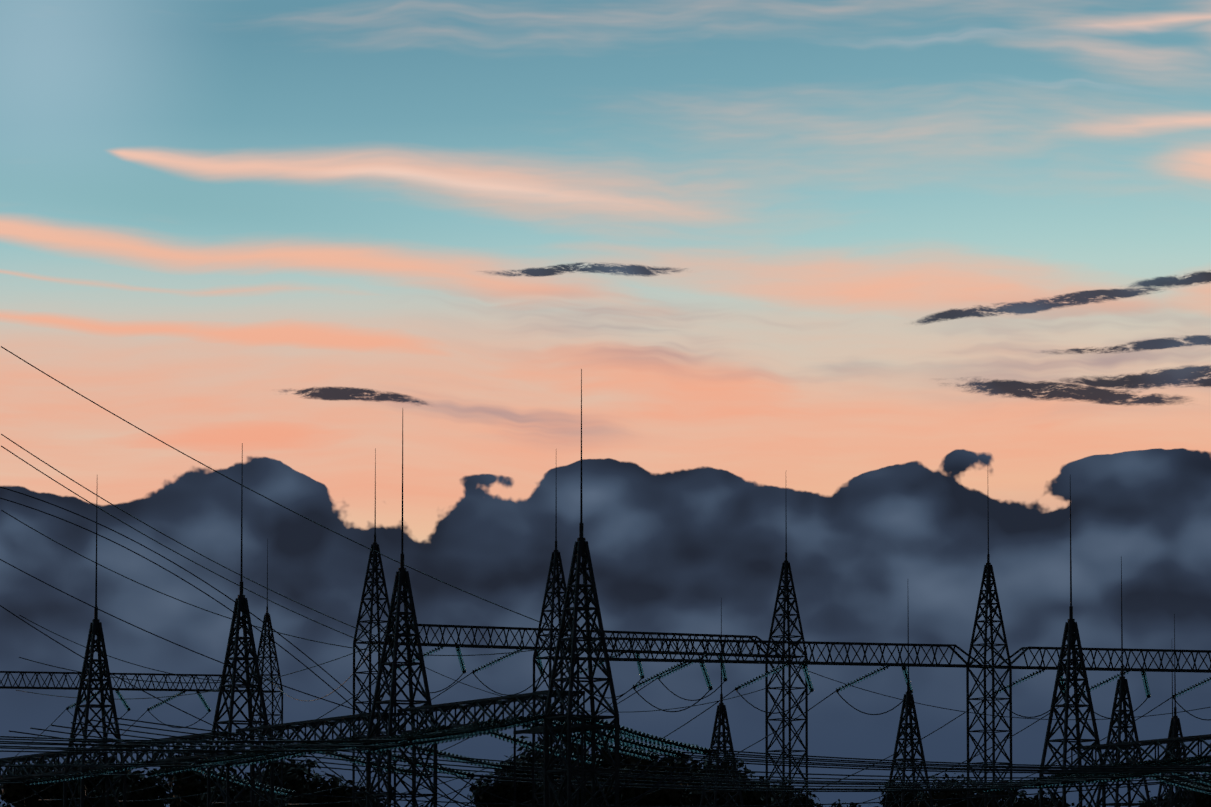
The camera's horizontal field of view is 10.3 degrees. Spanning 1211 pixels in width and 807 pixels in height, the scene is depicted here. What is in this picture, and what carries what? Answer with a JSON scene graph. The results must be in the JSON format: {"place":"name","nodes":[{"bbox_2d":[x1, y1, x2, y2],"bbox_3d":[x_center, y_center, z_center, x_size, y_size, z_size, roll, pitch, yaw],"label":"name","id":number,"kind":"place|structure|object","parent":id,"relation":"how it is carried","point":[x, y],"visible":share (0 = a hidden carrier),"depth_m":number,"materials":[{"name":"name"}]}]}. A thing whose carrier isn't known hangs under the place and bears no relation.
{"place":"outdoors","nodes":[
{"label":"outdoors","id":0,"kind":"place"},
{"bbox_2d":[0,0,1210,806],"label":"sky","id":1,"kind":"structure","parent":0,"point":[874,280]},
{"bbox_3d":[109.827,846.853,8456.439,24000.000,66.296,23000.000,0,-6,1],"label":"ground","id":2,"kind":"structure","parent":0,"visible":0},
{"bbox_2d":[0,759,88,806],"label":"tree","id":3,"kind":"object","parent":2,"relation":"on","point":[11,793],"visible":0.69,"depth_m":687.03,"materials":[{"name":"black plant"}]},
{"bbox_2d":[63,503,126,806],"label":"tower","id":4,"kind":"structure","parent":2,"relation":"on","point":[94,630],"depth_m":316.86,"materials":[{"name":"metal"}]},
{"bbox_2d":[0,750,99,782],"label":"gantry beam","id":5,"kind":"structure","parent":4,"relation":"attached to","point":[27,759],"depth_m":322.56,"materials":[{"name":"metal"}]},
{"bbox_2d":[90,732,244,769],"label":"gantry beam","id":6,"kind":"structure","parent":4,"relation":"attached to","point":[183,758],"depth_m":308.90,"materials":[{"name":"metal"}]},
{"bbox_2d":[72,754,130,806],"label":"tree","id":7,"kind":"object","parent":2,"relation":"on","point":[95,780],"visible":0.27,"depth_m":717.18,"materials":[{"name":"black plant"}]},
{"bbox_2d":[93,767,177,806],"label":"tree","id":8,"kind":"object","parent":2,"relation":"on","point":[133,783],"visible":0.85,"depth_m":678.14,"materials":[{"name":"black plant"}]},
{"bbox_2d":[153,753,242,806],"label":"tree","id":9,"kind":"object","parent":2,"relation":"on","point":[189,786],"visible":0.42,"depth_m":737.18,"materials":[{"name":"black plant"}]},
{"bbox_2d":[207,443,273,806],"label":"tower","id":10,"kind":"structure","parent":2,"relation":"on","point":[232,645],"depth_m":301.54,"materials":[{"name":"metal"}]},
{"bbox_2d":[236,712,405,749],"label":"gantry beam","id":11,"kind":"structure","parent":10,"relation":"attached to","point":[314,725],"depth_m":292.94,"materials":[{"name":"metal"}]},
{"bbox_2d":[194,770,287,806],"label":"tree","id":12,"kind":"object","parent":2,"relation":"on","point":[245,793],"visible":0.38,"depth_m":698.59,"materials":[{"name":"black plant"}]},
{"bbox_2d":[250,539,282,806],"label":"tower","id":13,"kind":"structure","parent":2,"relation":"on","point":[266,620],"depth_m":618.50,"materials":[{"name":"metal"}]},
{"bbox_2d":[244,753,320,806],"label":"tree","id":14,"kind":"object","parent":2,"relation":"on","point":[290,778],"visible":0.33,"depth_m":727.39,"materials":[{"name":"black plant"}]},
{"bbox_2d":[278,771,360,806],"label":"tree","id":15,"kind":"object","parent":2,"relation":"on","point":[313,785],"visible":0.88,"depth_m":688.33,"materials":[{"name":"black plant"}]},
{"bbox_2d":[340,782,385,806],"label":"tree","id":16,"kind":"object","parent":2,"relation":"on","point":[363,788],"visible":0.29,"depth_m":718.38,"materials":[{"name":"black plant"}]},
{"bbox_2d":[25,741,707,806],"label":"jumpers","id":17,"kind":"object","parent":2,"relation":"on","point":[601,797],"visible":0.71,"depth_m":274.63,"materials":[{"name":"metal"}]},
{"bbox_2d":[352,448,396,806],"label":"tower","id":18,"kind":"structure","parent":2,"relation":"on","point":[374,563],"depth_m":484.96,"materials":[{"name":"metal"}]},
{"bbox_2d":[381,624,780,657],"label":"gantry beam","id":19,"kind":"structure","parent":18,"relation":"on","point":[526,647],"depth_m":494.04,"materials":[{"name":"metal"}]},
{"bbox_2d":[0,346,1209,738],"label":"power lines","id":20,"kind":"object","parent":19,"relation":"attached to","point":[256,594],"visible":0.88,"depth_m":444.93,"materials":[{"name":"metal"}]},
{"bbox_2d":[366,412,436,806],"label":"tower","id":21,"kind":"structure","parent":2,"relation":"on","point":[402,577],"depth_m":286.19,"materials":[{"name":"metal"}]},
{"bbox_2d":[467,755,559,806],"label":"tree","id":22,"kind":"object","parent":2,"relation":"on","point":[504,790],"visible":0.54,"depth_m":697.17,"materials":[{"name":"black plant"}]},
{"bbox_2d":[509,735,588,806],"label":"tree","id":23,"kind":"object","parent":2,"relation":"on","point":[529,758],"visible":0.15,"depth_m":736.43,"materials":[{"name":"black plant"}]},
{"bbox_2d":[533,488,578,806],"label":"tower","id":24,"kind":"structure","parent":2,"relation":"on","point":[555,564],"depth_m":450.43,"materials":[{"name":"metal"}]},
{"bbox_2d":[566,637,981,667],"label":"gantry beam","id":25,"kind":"structure","parent":24,"relation":"on","point":[791,661],"depth_m":459.32,"materials":[{"name":"metal"}]},
{"bbox_2d":[513,711,616,806],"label":"service platform","id":26,"kind":"structure","parent":2,"relation":"on","point":[583,726],"depth_m":271.32,"materials":[{"name":"metal"}]},
{"bbox_2d":[530,726,542,733],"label":"name plate","id":27,"kind":"object","parent":26,"relation":"attached to","point":[538,729],"visible":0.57,"depth_m":272.38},
{"bbox_2d":[543,369,618,806],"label":"tower","id":28,"kind":"structure","parent":2,"relation":"on","point":[581,548],"depth_m":270.84,"materials":[{"name":"metal"}]},
{"bbox_2d":[397,690,584,733],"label":"gantry beam","id":29,"kind":"structure","parent":28,"relation":"attached to","point":[481,704],"depth_m":278.50,"materials":[{"name":"metal"}]},
{"bbox_2d":[25,714,1210,796],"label":"insulator strings","id":30,"kind":"object","parent":29,"relation":"hanging from","point":[434,735],"visible":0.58,"depth_m":285.83,"materials":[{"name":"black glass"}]},
{"bbox_2d":[0,717,1210,806],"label":"conductors bus","id":31,"kind":"object","parent":2,"relation":"on","point":[1033,768],"visible":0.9,"depth_m":287.10,"materials":[{"name":"metal"}]},
{"bbox_2d":[563,736,657,806],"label":"tree","id":32,"kind":"object","parent":2,"relation":"on","point":[599,794],"visible":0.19,"depth_m":717.14,"materials":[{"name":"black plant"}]},
{"bbox_2d":[66,646,1210,711],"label":"insulators","id":33,"kind":"object","parent":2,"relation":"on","point":[803,665],"visible":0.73,"depth_m":475.73,"materials":[{"name":"black glass"}]},
{"bbox_2d":[1,671,1210,806],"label":"conductors","id":34,"kind":"object","parent":33,"relation":"attached to","point":[697,700],"visible":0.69,"depth_m":492.49,"materials":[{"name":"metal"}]},
{"bbox_2d":[603,746,706,805],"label":"tree","id":35,"kind":"object","parent":2,"relation":"on","point":[668,797],"visible":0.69,"depth_m":686.93,"materials":[{"name":"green plant"}]},
{"bbox_2d":[672,752,746,805],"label":"tree","id":36,"kind":"object","parent":2,"relation":"on","point":[696,798],"visible":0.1,"depth_m":727.05,"materials":[{"name":"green plant"}]},
{"bbox_2d":[700,602,743,805],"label":"lattice tower","id":37,"kind":"structure","parent":2,"relation":"on","point":[721,709],"depth_m":436.47,"materials":[{"name":"metal"}]},
{"bbox_2d":[697,766,788,806],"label":"tree","id":38,"kind":"object","parent":2,"relation":"on","point":[754,797],"visible":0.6,"depth_m":697.27,"materials":[{"name":"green plant"}]},
{"bbox_2d":[765,523,807,806],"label":"tower","id":39,"kind":"structure","parent":2,"relation":"on","point":[786,592],"depth_m":505.48,"materials":[{"name":"metal"}]},
{"bbox_2d":[771,784,822,806],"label":"tree","id":40,"kind":"object","parent":2,"relation":"on","point":[802,798],"visible":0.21,"depth_m":707.28,"materials":[{"name":"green plant"}]},
{"bbox_2d":[815,799,860,806],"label":"tree","id":41,"kind":"object","parent":2,"relation":"on","point":[840,804],"visible":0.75,"depth_m":698.17,"materials":[{"name":"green plant"}]},
{"bbox_2d":[879,778,936,806],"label":"tree","id":42,"kind":"object","parent":2,"relation":"on","point":[907,797],"visible":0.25,"depth_m":716.79,"materials":[{"name":"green plant"}]},
{"bbox_2d":[884,618,933,806],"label":"lattice tower","id":43,"kind":"structure","parent":2,"relation":"on","point":[908,699],"depth_m":405.76,"materials":[{"name":"metal"}]},
{"bbox_2d":[910,772,1005,806],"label":"tree","id":44,"kind":"object","parent":2,"relation":"on","point":[949,795],"visible":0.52,"depth_m":696.66,"materials":[{"name":"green plant"}]},
{"bbox_2d":[966,512,1012,806],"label":"tower","id":45,"kind":"structure","parent":2,"relation":"on","point":[988,571],"depth_m":467.96,"materials":[{"name":"metal"}]},
{"bbox_2d":[995,646,1210,672],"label":"gantry beam","id":46,"kind":"structure","parent":45,"relation":"on","point":[1145,669],"depth_m":473.70,"materials":[{"name":"metal"}]},
{"bbox_2d":[975,779,1027,806],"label":"tree","id":47,"kind":"object","parent":2,"relation":"on","point":[1004,792],"visible":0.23,"depth_m":737.10,"materials":[{"name":"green plant"}]},
{"bbox_2d":[1013,789,1074,806],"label":"tree","id":48,"kind":"object","parent":2,"relation":"on","point":[1032,802],"visible":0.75,"depth_m":697.54,"materials":[{"name":"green plant"}]},
{"bbox_2d":[1039,482,1105,806],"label":"tower","id":49,"kind":"structure","parent":2,"relation":"on","point":[1071,636],"depth_m":316.64,"materials":[{"name":"metal"}]},
{"bbox_2d":[1071,734,1210,769],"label":"gantry beam","id":50,"kind":"structure","parent":49,"relation":"attached to","point":[1157,743],"depth_m":310.04,"materials":[{"name":"metal"}]},
{"bbox_2d":[1096,556,1150,806],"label":"lattice tower","id":51,"kind":"structure","parent":2,"relation":"on","point":[1122,689],"depth_m":381.17,"materials":[{"name":"metal"}]},
{"bbox_2d":[1137,787,1183,806],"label":"tree","id":52,"kind":"object","parent":2,"relation":"on","point":[1153,802],"visible":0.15,"depth_m":717.50,"materials":[{"name":"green plant"}]},
{"bbox_2d":[1156,672,1190,806],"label":"tower mast","id":53,"kind":"object","parent":2,"relation":"on","point":[1187,798],"visible":0.08,"depth_m":516.59,"materials":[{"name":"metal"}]},
{"bbox_2d":[1156,614,1195,806],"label":"lattice tower","id":54,"kind":"structure","parent":2,"relation":"on","point":[1175,726],"depth_m":450.25,"materials":[{"name":"metal"}]},
{"bbox_2d":[1173,765,1210,806],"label":"tree","id":55,"kind":"object","parent":2,"relation":"on","point":[1202,799],"visible":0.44,"depth_m":694.50,"materials":[{"name":"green plant"}]},
{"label":"tower","id":56,"kind":"object","parent":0,"visible":0},
{"bbox_2d":[0,671,257,691],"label":"gantry beam","id":57,"kind":"structure","parent":56,"relation":"attached to","point":[113,688],"depth_m":611.79,"materials":[{"name":"metal"}]}
]}

